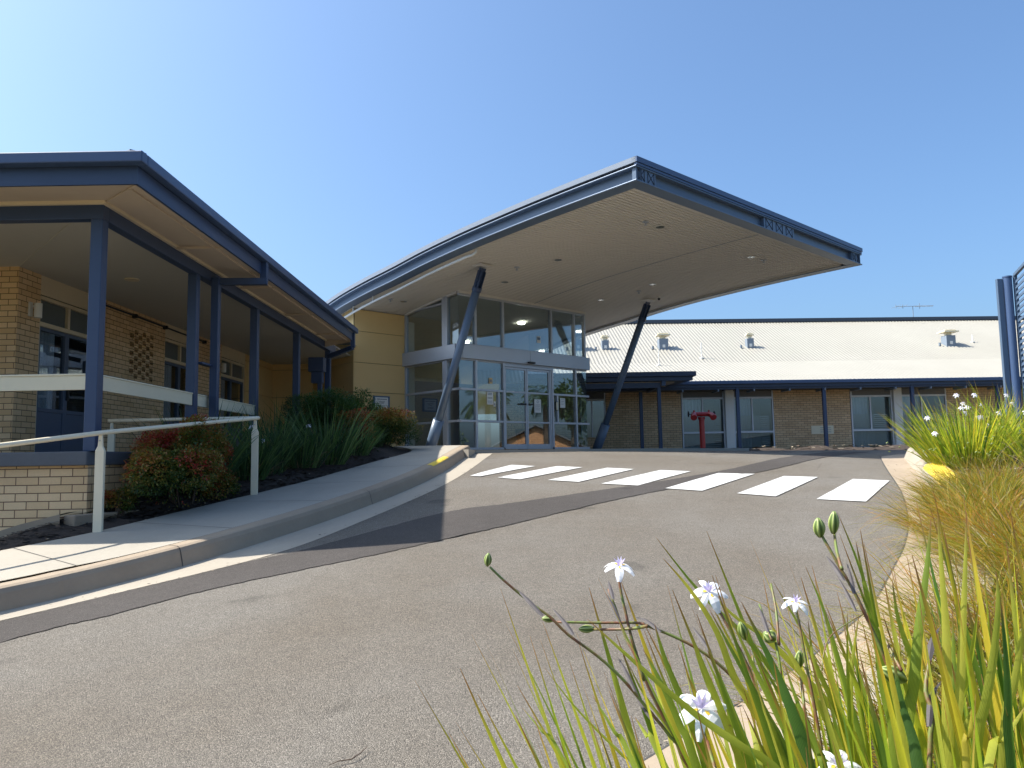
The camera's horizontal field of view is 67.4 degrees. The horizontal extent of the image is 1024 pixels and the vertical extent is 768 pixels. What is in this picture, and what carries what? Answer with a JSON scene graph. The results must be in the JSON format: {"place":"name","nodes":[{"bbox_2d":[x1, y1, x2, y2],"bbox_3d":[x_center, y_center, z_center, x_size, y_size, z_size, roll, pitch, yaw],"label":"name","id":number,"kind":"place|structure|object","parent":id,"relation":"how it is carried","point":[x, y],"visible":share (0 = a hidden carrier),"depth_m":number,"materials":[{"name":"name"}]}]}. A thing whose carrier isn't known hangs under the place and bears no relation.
{"place":"outdoors","nodes":[
{"label":"outdoors","id":0,"kind":"place"},
{"bbox_2d":[0,445,410,549],"bbox_3d":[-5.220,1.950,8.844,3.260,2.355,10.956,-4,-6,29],"label":"bark mulch","id":1,"kind":"object","parent":0,"point":[156,512],"visible":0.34,"depth_m":8.98,"materials":[{"name":"brown wood"}]},
{"bbox_2d":[0,511,75,537],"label":"sloping edging","id":2,"kind":"object","parent":1,"relation":"on","point":[54,520],"visible":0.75,"depth_m":7.77,"materials":[{"name":"concrete"}]},
{"bbox_2d":[64,510,138,525],"bbox_3d":[-4.246,1.526,8.580,0.161,0.235,1.644,-3,-6,18],"label":"garden edging","id":3,"kind":"object","parent":1,"relation":"on","point":[74,520],"visible":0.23,"depth_m":7.91,"materials":[{"name":"concrete"}]},
{"bbox_2d":[104,483,139,517],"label":"heavenly bamboo","id":4,"kind":"object","parent":1,"relation":"on","point":[120,500],"visible":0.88,"depth_m":8.34,"materials":[{"name":"green plant"}]},
{"bbox_2d":[118,413,241,509],"bbox_3d":[-3.974,0.976,9.121,1.197,1.270,2.428,0,-6,-9],"label":"heavenly bamboo","id":5,"kind":"object","parent":1,"relation":"on","point":[177,455],"visible":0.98,"depth_m":8.83,"materials":[{"name":"green plant"}]},
{"bbox_2d":[125,400,276,488],"bbox_3d":[-3.992,0.753,9.951,1.962,1.202,1.798,-4,-6,30],"label":"strap plant","id":6,"kind":"object","parent":1,"relation":"on","point":[235,459],"visible":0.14,"depth_m":9.98,"materials":[{"name":"green plant"}]},
{"bbox_2d":[205,428,292,480],"bbox_3d":[-3.730,0.967,10.740,1.499,0.764,1.411,-1,-5,0],"label":"strap plant","id":7,"kind":"object","parent":1,"relation":"on","point":[243,470],"visible":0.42,"depth_m":10.57,"materials":[{"name":"green plant"}]},
{"bbox_2d":[224,407,320,475],"bbox_3d":[-3.642,0.828,11.204,1.683,1.005,1.577,4,-7,-43],"label":"strap plant","id":8,"kind":"object","parent":1,"relation":"on","point":[283,464],"visible":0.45,"depth_m":11.05,"materials":[{"name":"green plant"}]},
{"bbox_2d":[223,396,322,453],"bbox_3d":[-3.909,0.699,12.596,1.716,1.160,1.958,-4,-6,27],"label":"strap plant","id":9,"kind":"object","parent":1,"relation":"on","point":[278,422],"visible":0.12,"depth_m":12.36,"materials":[{"name":"green plant"}]},
{"bbox_2d":[246,418,345,468],"bbox_3d":[-3.194,0.884,11.735,1.535,0.807,1.484,-1,-5,0],"label":"strap plant","id":10,"kind":"object","parent":1,"relation":"on","point":[303,462],"visible":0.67,"depth_m":11.54,"materials":[{"name":"green plant"}]},
{"bbox_2d":[259,392,383,464],"bbox_3d":[-3.010,0.682,12.178,1.966,1.203,1.930,3,-7,-38],"label":"strap plant","id":11,"kind":"object","parent":1,"relation":"on","point":[339,451],"visible":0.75,"depth_m":12.04,"materials":[{"name":"green plant"}]},
{"bbox_2d":[280,386,385,451],"bbox_3d":[-3.266,0.673,13.648,2.115,1.280,1.321,-1,-5,0],"label":"round shrub","id":12,"kind":"object","parent":1,"relation":"on","point":[322,406],"visible":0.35,"depth_m":13.41,"materials":[{"name":"green plant"}]},
{"bbox_2d":[316,420,387,455],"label":"strap plant","id":13,"kind":"object","parent":1,"relation":"on","point":[365,444],"visible":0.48,"depth_m":12.86,"materials":[{"name":"green plant"}]},
{"bbox_2d":[332,407,375,450],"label":"heavenly bamboo","id":14,"kind":"object","parent":1,"relation":"on","point":[353,416],"visible":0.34,"depth_m":13.31,"materials":[{"name":"green plant"}]},
{"bbox_2d":[345,387,385,411],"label":"leafy shrub","id":15,"kind":"object","parent":1,"relation":"on","point":[356,401],"visible":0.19,"depth_m":15.67,"materials":[{"name":"green plant"}]},
{"bbox_2d":[362,405,422,445],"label":"heavenly bamboo","id":16,"kind":"object","parent":1,"relation":"on","point":[393,420],"visible":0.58,"depth_m":14.52,"materials":[{"name":"green plant"}]},
{"bbox_2d":[0,445,460,580],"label":"footpath","id":17,"kind":"structure","parent":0,"point":[127,539],"depth_m":8.05,"materials":[{"name":"concrete"}]},
{"bbox_2d":[0,416,259,531],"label":"handrail","id":18,"kind":"object","parent":17,"relation":"on","point":[99,487],"visible":0.8,"depth_m":7.87,"materials":[{"name":"white metal"}]},
{"bbox_2d":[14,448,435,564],"bbox_3d":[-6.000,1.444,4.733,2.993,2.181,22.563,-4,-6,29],"label":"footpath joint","id":19,"kind":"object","parent":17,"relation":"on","point":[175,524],"visible":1,"depth_m":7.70,"materials":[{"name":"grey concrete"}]},
{"bbox_2d":[0,450,906,767],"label":"road","id":20,"kind":"structure","parent":0,"point":[324,666],"depth_m":4.65,"materials":[{"name":"grey asphalt"}]},
{"bbox_2d":[0,453,491,620],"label":"gutter apron","id":21,"kind":"object","parent":20,"relation":"on","point":[292,540],"visible":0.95,"depth_m":7.38,"materials":[{"name":"concrete"}]},
{"bbox_2d":[0,445,470,611],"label":"kerb","id":22,"kind":"structure","parent":21,"relation":"on","point":[18,593],"depth_m":6.97,"materials":[{"name":"concrete"}]},
{"bbox_2d":[22,448,454,576],"bbox_3d":[-5.773,1.438,4.463,2.546,2.366,24.986,-4,-6,28],"label":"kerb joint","id":23,"kind":"object","parent":22,"relation":"on","point":[222,530],"visible":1,"depth_m":7.28,"materials":[{"name":"grey concrete"}]},
{"bbox_2d":[427,456,448,465],"bbox_3d":[-1.183,1.247,12.417,0.114,0.154,1.114,-2,-6,8],"label":"yellow kerb paint","id":24,"kind":"object","parent":22,"relation":"on","point":[439,460],"visible":1,"depth_m":12.37,"materials":[{"name":"yellow paint"}]},
{"bbox_2d":[330,746,367,764],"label":"fallen twig","id":25,"kind":"object","parent":20,"relation":"on","point":[351,758],"visible":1,"depth_m":3.01,"materials":[{"name":"wood"}]},
{"bbox_2d":[0,452,860,641],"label":"trench patch","id":26,"kind":"object","parent":20,"relation":"on","point":[432,528],"visible":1,"depth_m":7.05,"materials":[{"name":"grey asphalt"}]},
{"bbox_2d":[603,470,689,484],"bbox_3d":[1.973,1.347,11.109,0.513,0.168,1.838,-5,-7,36],"label":"crossing stripe","id":27,"kind":"object","parent":26,"relation":"on","point":[640,479],"visible":1,"depth_m":11.02,"materials":[{"name":"paint"}]},
{"bbox_2d":[313,293,589,449],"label":"entrance building","id":28,"kind":"structure","parent":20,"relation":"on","point":[403,362],"depth_m":22.89,"materials":[{"name":"concrete"}]},
{"bbox_2d":[373,396,389,408],"bbox_3d":[-3.787,0.552,22.277,0.570,0.410,0.035,4,-7,-43],"label":"plaque","id":29,"kind":"object","parent":28,"relation":"attached to","point":[384,401],"visible":0.78,"depth_m":22.30,"materials":[{"name":"white paint"}]},
{"bbox_2d":[487,392,492,404],"bbox_3d":[-0.622,0.403,21.806,0.230,0.360,0.004,4,-7,-43],"label":"notice sheet","id":30,"kind":"object","parent":28,"relation":"attached to","point":[489,398],"visible":1,"depth_m":21.80,"materials":[{"name":"white paper"}]},
{"bbox_2d":[404,293,589,449],"bbox_3d":[-0.357,-0.129,23.817,5.394,4.353,2.567,4,-7,-43],"label":"window frame","id":31,"kind":"structure","parent":28,"relation":"in","point":[445,304],"depth_m":22.31,"materials":[{"name":"silver metal"}]},
{"bbox_2d":[504,367,527,448],"bbox_3d":[0.115,0.708,22.471,0.885,2.385,0.100,4,-7,-43],"label":"sliding door","id":32,"kind":"structure","parent":28,"relation":"in","point":[508,446],"depth_m":22.59,"materials":[{"name":"silver metal"}]},
{"bbox_2d":[512,379,531,449],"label":"potted plant","id":33,"kind":"object","parent":28,"relation":"on","point":[520,436],"visible":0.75,"depth_m":23.34,"materials":[{"name":"green plant"}]},
{"bbox_2d":[534,399,540,412],"bbox_3d":[0.772,0.663,23.088,0.280,0.400,0.004,4,-7,-43],"label":"notice sheet","id":34,"kind":"object","parent":28,"relation":"attached to","point":[537,405],"visible":1,"depth_m":23.08,"materials":[{"name":"white paper"}]},
{"bbox_2d":[526,369,550,448],"bbox_3d":[0.804,0.758,23.113,0.980,2.385,0.100,4,-7,-43],"label":"sliding door","id":35,"kind":"structure","parent":28,"relation":"in","point":[530,446],"depth_m":23.17,"materials":[{"name":"silver metal"}]},
{"bbox_2d":[560,398,564,407],"bbox_3d":[1.574,0.591,23.849,0.220,0.300,0.004,4,-7,-43],"label":"notice sheet","id":36,"kind":"object","parent":28,"relation":"attached to","point":[562,402],"visible":1,"depth_m":23.84,"materials":[{"name":"white paper"}]},
{"bbox_2d":[16,466,914,740],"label":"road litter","id":37,"kind":"object","parent":20,"relation":"on","point":[447,489],"visible":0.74,"depth_m":6.16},
{"bbox_2d":[470,465,531,475],"bbox_3d":[-0.233,1.372,12.239,0.457,0.148,1.476,-5,-7,35],"label":"crossing stripe","id":38,"kind":"object","parent":20,"relation":"on","point":[504,469],"visible":1,"depth_m":12.27,"materials":[{"name":"paint"}]},
{"bbox_2d":[500,466,580,478],"bbox_3d":[0.450,1.365,11.903,0.452,0.162,1.698,-5,-7,37],"label":"crossing stripe","id":39,"kind":"object","parent":20,"relation":"on","point":[533,473],"visible":1,"depth_m":11.84,"materials":[{"name":"paint"}]},
{"bbox_2d":[550,468,631,481],"bbox_3d":[1.218,1.356,11.537,0.487,0.164,1.740,-5,-7,35],"label":"crossing stripe","id":40,"kind":"object","parent":20,"relation":"on","point":[583,476],"visible":1,"depth_m":11.47,"materials":[{"name":"paint"}]},
{"bbox_2d":[667,473,751,490],"bbox_3d":[2.776,1.341,10.627,0.494,0.177,1.966,-5,-7,37],"label":"crossing stripe","id":41,"kind":"object","parent":20,"relation":"on","point":[707,482],"visible":1,"depth_m":10.52,"materials":[{"name":"paint"}]},
{"bbox_2d":[630,454,908,767],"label":"tar seam","id":42,"kind":"object","parent":20,"relation":"on","point":[882,587],"visible":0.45,"depth_m":5.21,"materials":[{"name":"black asphalt"}]},
{"bbox_2d":[739,476,816,495],"bbox_3d":[3.550,1.331,10.120,0.472,0.186,1.978,-5,-7,36],"label":"crossing stripe","id":43,"kind":"object","parent":20,"relation":"on","point":[778,486],"visible":1,"depth_m":9.99,"materials":[{"name":"paint"}]},
{"bbox_2d":[644,454,951,767],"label":"gutter apron","id":44,"kind":"object","parent":20,"relation":"on","point":[899,463],"visible":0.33,"depth_m":4.46,"materials":[{"name":"concrete"}]},
{"bbox_2d":[728,447,996,767],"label":"kerb","id":45,"kind":"structure","parent":44,"relation":"on","point":[917,459],"depth_m":4.67,"materials":[{"name":"concrete"}]},
{"bbox_2d":[923,463,956,483],"bbox_3d":[5.367,1.154,9.528,0.257,0.312,2.527,-3,-6,23],"label":"yellow kerb paint","id":46,"kind":"object","parent":45,"relation":"on","point":[940,468],"visible":0.38,"depth_m":10.11,"materials":[{"name":"yellow paint"}]},
{"bbox_2d":[749,445,909,450],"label":"garden bed soil","id":47,"kind":"structure","parent":20,"relation":"on","point":[888,447],"depth_m":26.01,"materials":[{"name":"brown soil"}]},
{"bbox_2d":[737,444,898,449],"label":"leaf litter","id":48,"kind":"object","parent":47,"relation":"on","point":[814,447],"visible":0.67,"depth_m":26.25,"materials":[{"name":"brown plant"}]},
{"bbox_2d":[817,479,889,500],"bbox_3d":[4.313,1.319,9.636,0.519,0.192,2.009,-5,-7,33],"label":"crossing stripe","id":49,"kind":"object","parent":20,"relation":"on","point":[857,490],"visible":0.99,"depth_m":9.51,"materials":[{"name":"paint"}]},
{"bbox_2d":[0,0,1023,447],"label":"sky","id":50,"kind":"structure","parent":0,"point":[343,139],"materials":[{"name":"blue"}]},
{"bbox_2d":[463,448,748,457],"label":"forecourt","id":51,"kind":"structure","parent":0,"point":[468,453],"depth_m":18.28,"materials":[{"name":"concrete"}]},
{"bbox_2d":[326,155,862,448],"bbox_3d":[0.332,-0.522,23.197,9.882,5.566,16.460,4,-7,-43],"label":"entrance canopy","id":52,"kind":"object","parent":51,"relation":"on","point":[635,238],"visible":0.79,"depth_m":19.47,"materials":[{"name":"blue metal"}]},
{"bbox_2d":[528,371,695,447],"bbox_3d":[3.411,1.231,27.301,5.780,3.020,2.600,-1,-5,0],"label":"link porch","id":53,"kind":"object","parent":51,"relation":"on","point":[652,381],"visible":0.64,"depth_m":26.27,"materials":[{"name":"blue metal"}]},
{"bbox_2d":[688,410,716,447],"bbox_3d":[6.179,1.652,24.823,0.860,1.621,0.476,-1,-5,0],"label":"fire hydrant","id":54,"kind":"object","parent":51,"relation":"on","point":[700,415],"visible":0.98,"depth_m":24.89,"materials":[{"name":"red metal"}]},
{"bbox_2d":[870,433,1023,767],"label":"garden bed soil","id":55,"kind":"structure","parent":0,"point":[999,586],"depth_m":9.45,"materials":[{"name":"brown soil"}]},
{"bbox_2d":[415,539,1023,767],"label":"fortnight lily","id":56,"kind":"object","parent":55,"relation":"on","point":[700,711],"visible":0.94,"depth_m":1.12,"materials":[{"name":"green plant"}]},
{"bbox_2d":[605,511,1023,767],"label":"fortnight lily","id":57,"kind":"object","parent":55,"relation":"on","point":[899,712],"visible":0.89,"depth_m":1.07,"materials":[{"name":"green plant"}]},
{"bbox_2d":[670,572,1023,767],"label":"sedge clump","id":58,"kind":"object","parent":55,"relation":"on","point":[876,704],"visible":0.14,"depth_m":2.67,"materials":[{"name":"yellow plant"}]},
{"bbox_2d":[758,520,1023,739],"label":"sedge clump","id":59,"kind":"object","parent":55,"relation":"on","point":[936,675],"visible":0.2,"depth_m":3.15,"materials":[{"name":"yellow plant"}]},
{"bbox_2d":[793,480,1023,666],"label":"sedge clump","id":60,"kind":"object","parent":55,"relation":"on","point":[1008,612],"visible":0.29,"depth_m":3.68,"materials":[{"name":"green plant"}]},
{"bbox_2d":[795,486,1023,767],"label":"fortnight lily","id":61,"kind":"object","parent":55,"relation":"on","point":[996,704],"visible":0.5,"depth_m":1.10,"materials":[{"name":"green plant"}]},
{"bbox_2d":[827,485,1023,657],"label":"sedge clump","id":62,"kind":"object","parent":55,"relation":"on","point":[1003,577],"visible":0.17,"depth_m":4.18,"materials":[{"name":"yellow plant"}]},
{"bbox_2d":[842,476,1023,588],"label":"sedge clump","id":63,"kind":"object","parent":55,"relation":"on","point":[984,537],"visible":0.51,"depth_m":5.21,"materials":[{"name":"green plant"}]},
{"bbox_2d":[856,455,1023,551],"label":"sedge clump","id":64,"kind":"object","parent":55,"relation":"on","point":[915,523],"visible":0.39,"depth_m":6.25,"materials":[{"name":"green plant"}]},
{"bbox_2d":[868,456,1023,744],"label":"leaf litter","id":65,"kind":"object","parent":55,"relation":"on","point":[1003,524],"visible":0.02,"depth_m":9.54,"materials":[{"name":"brown plant"}]},
{"bbox_2d":[876,456,1023,523],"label":"sedge clump","id":66,"kind":"object","parent":55,"relation":"on","point":[970,500],"visible":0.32,"depth_m":6.83,"materials":[{"name":"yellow plant"}]},
{"bbox_2d":[878,384,1023,466],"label":"fortnight lily","id":67,"kind":"object","parent":55,"relation":"on","point":[928,444],"visible":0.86,"depth_m":10.24,"materials":[{"name":"green plant"}]},
{"bbox_2d":[884,482,1023,594],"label":"sedge clump","id":68,"kind":"object","parent":55,"relation":"on","point":[999,542],"visible":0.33,"depth_m":4.88,"materials":[{"name":"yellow plant"}]},
{"bbox_2d":[886,431,1023,506],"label":"sedge clump","id":69,"kind":"object","parent":55,"relation":"on","point":[971,482],"visible":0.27,"depth_m":7.67,"materials":[{"name":"yellow plant"}]},
{"bbox_2d":[894,447,1023,494],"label":"sedge clump","id":70,"kind":"object","parent":55,"relation":"on","point":[932,480],"visible":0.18,"depth_m":8.53,"materials":[{"name":"yellow plant"}]},
{"bbox_2d":[923,381,1023,455],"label":"fortnight lily","id":71,"kind":"object","parent":55,"relation":"on","point":[987,414],"visible":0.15,"depth_m":10.92,"materials":[{"name":"green plant"}]},
{"bbox_2d":[936,450,1023,492],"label":"sedge clump","id":72,"kind":"object","parent":55,"relation":"on","point":[1000,479],"visible":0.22,"depth_m":8.23,"materials":[{"name":"yellow plant"}]},
{"bbox_2d":[967,411,1023,466],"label":"fortnight lily","id":73,"kind":"object","parent":55,"relation":"on","point":[1016,449],"visible":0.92,"depth_m":9.70,"materials":[{"name":"green plant"}]},
{"bbox_2d":[995,262,1023,434],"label":"louvred screen","id":74,"kind":"object","parent":55,"relation":"on","point":[1007,312],"visible":0.82,"depth_m":13.57,"materials":[{"name":"blue metal"}]},
{"bbox_3d":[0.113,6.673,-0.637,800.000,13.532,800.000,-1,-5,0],"label":"ground","id":75,"kind":"structure","parent":0,"visible":0},
{"bbox_2d":[0,149,357,580],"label":"veranda building","id":76,"kind":"structure","parent":75,"relation":"on","point":[137,283],"depth_m":11.35,"materials":[{"name":"beige brick"}]},
{"bbox_2d":[35,326,67,451],"bbox_3d":[-7.368,0.149,12.228,0.062,2.035,0.770,-1,-5,0],"label":"door leaf","id":77,"kind":"structure","parent":76,"relation":"in","point":[49,422],"depth_m":12.28,"materials":[{"name":"blue wood"}]},
{"bbox_2d":[63,334,86,451],"bbox_3d":[-7.347,0.235,13.134,0.100,2.035,1.050,-1,-5,0],"label":"door leaf","id":78,"kind":"structure","parent":76,"relation":"in","point":[73,420],"depth_m":12.82,"materials":[{"name":"blue wood"}]},
{"bbox_2d":[163,361,179,429],"bbox_3d":[-7.361,0.556,16.499,0.062,2.035,0.770,-1,-5,0],"label":"door leaf","id":79,"kind":"structure","parent":76,"relation":"in","point":[177,366],"depth_m":16.83,"materials":[{"name":"blue wood"}]},
{"bbox_2d":[178,365,185,429],"bbox_3d":[-7.341,0.618,17.156,0.100,2.035,0.550,-1,-5,0],"label":"door leaf","id":80,"kind":"structure","parent":76,"relation":"in","point":[181,367],"depth_m":16.95,"materials":[{"name":"blue wood"}]},
{"bbox_2d":[221,377,230,439],"bbox_3d":[-7.356,0.852,19.600,0.062,2.035,0.740,-1,-5,0],"label":"door leaf","id":81,"kind":"structure","parent":76,"relation":"in","point":[223,378],"depth_m":19.93,"materials":[{"name":"blue wood"}]},
{"bbox_2d":[230,379,242,445],"bbox_3d":[-7.335,0.929,20.416,0.100,2.035,0.900,-1,-5,0],"label":"door leaf","id":82,"kind":"structure","parent":76,"relation":"in","point":[234,381],"depth_m":20.68,"materials":[{"name":"blue wood"}]},
{"bbox_2d":[472,316,1023,449],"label":"ward building","id":83,"kind":"structure","parent":75,"relation":"on","point":[785,383],"depth_m":29.62,"materials":[{"name":"white metal"}]},
{"bbox_2d":[580,393,605,436],"bbox_3d":[3.067,1.405,29.055,0.950,2.120,0.195,-1,-5,-2],"label":"window","id":84,"kind":"structure","parent":83,"relation":"in","point":[592,396],"depth_m":29.05,"materials":[{"name":"grey metal"}]},
{"bbox_2d":[681,391,725,447],"bbox_3d":[7.256,1.575,29.216,1.630,2.570,0.290,-1,-5,-2],"label":"window","id":85,"kind":"structure","parent":83,"relation":"in","point":[690,401],"depth_m":29.22,"materials":[{"name":"grey glass"}]},
{"bbox_2d":[733,390,774,448],"bbox_3d":[9.193,1.548,29.270,1.542,2.570,0.314,-1,-5,0],"label":"window","id":86,"kind":"structure","parent":83,"relation":"in","point":[746,417],"depth_m":29.29,"materials":[{"name":"grey glass"}]},
{"bbox_2d":[811,425,833,433],"bbox_3d":[11.817,1.745,29.224,0.860,0.320,0.020,-1,-5,-2],"label":"wall sign","id":87,"kind":"object","parent":83,"relation":"attached to","point":[817,430],"visible":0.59,"depth_m":29.21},
{"bbox_2d":[849,389,894,446],"bbox_3d":[13.762,1.487,29.442,1.610,2.570,0.290,-1,-5,-2],"label":"window","id":88,"kind":"structure","parent":83,"relation":"in","point":[860,426],"depth_m":29.45,"materials":[{"name":"grey glass"}]},
{"bbox_2d":[893,303,932,316],"bbox_3d":[19.989,-3.601,38.088,1.923,0.830,0.912,-1,-5,0],"label":"tv antenna","id":89,"kind":"object","parent":83,"relation":"on","point":[912,307],"visible":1,"depth_m":38.13,"materials":[{"name":"silver metal"}]},
{"bbox_2d":[901,388,948,445],"bbox_3d":[15.780,1.459,29.512,1.830,2.570,0.290,-1,-5,-2],"label":"window","id":90,"kind":"structure","parent":83,"relation":"in","point":[934,391],"depth_m":29.52,"materials":[{"name":"grey metal"}]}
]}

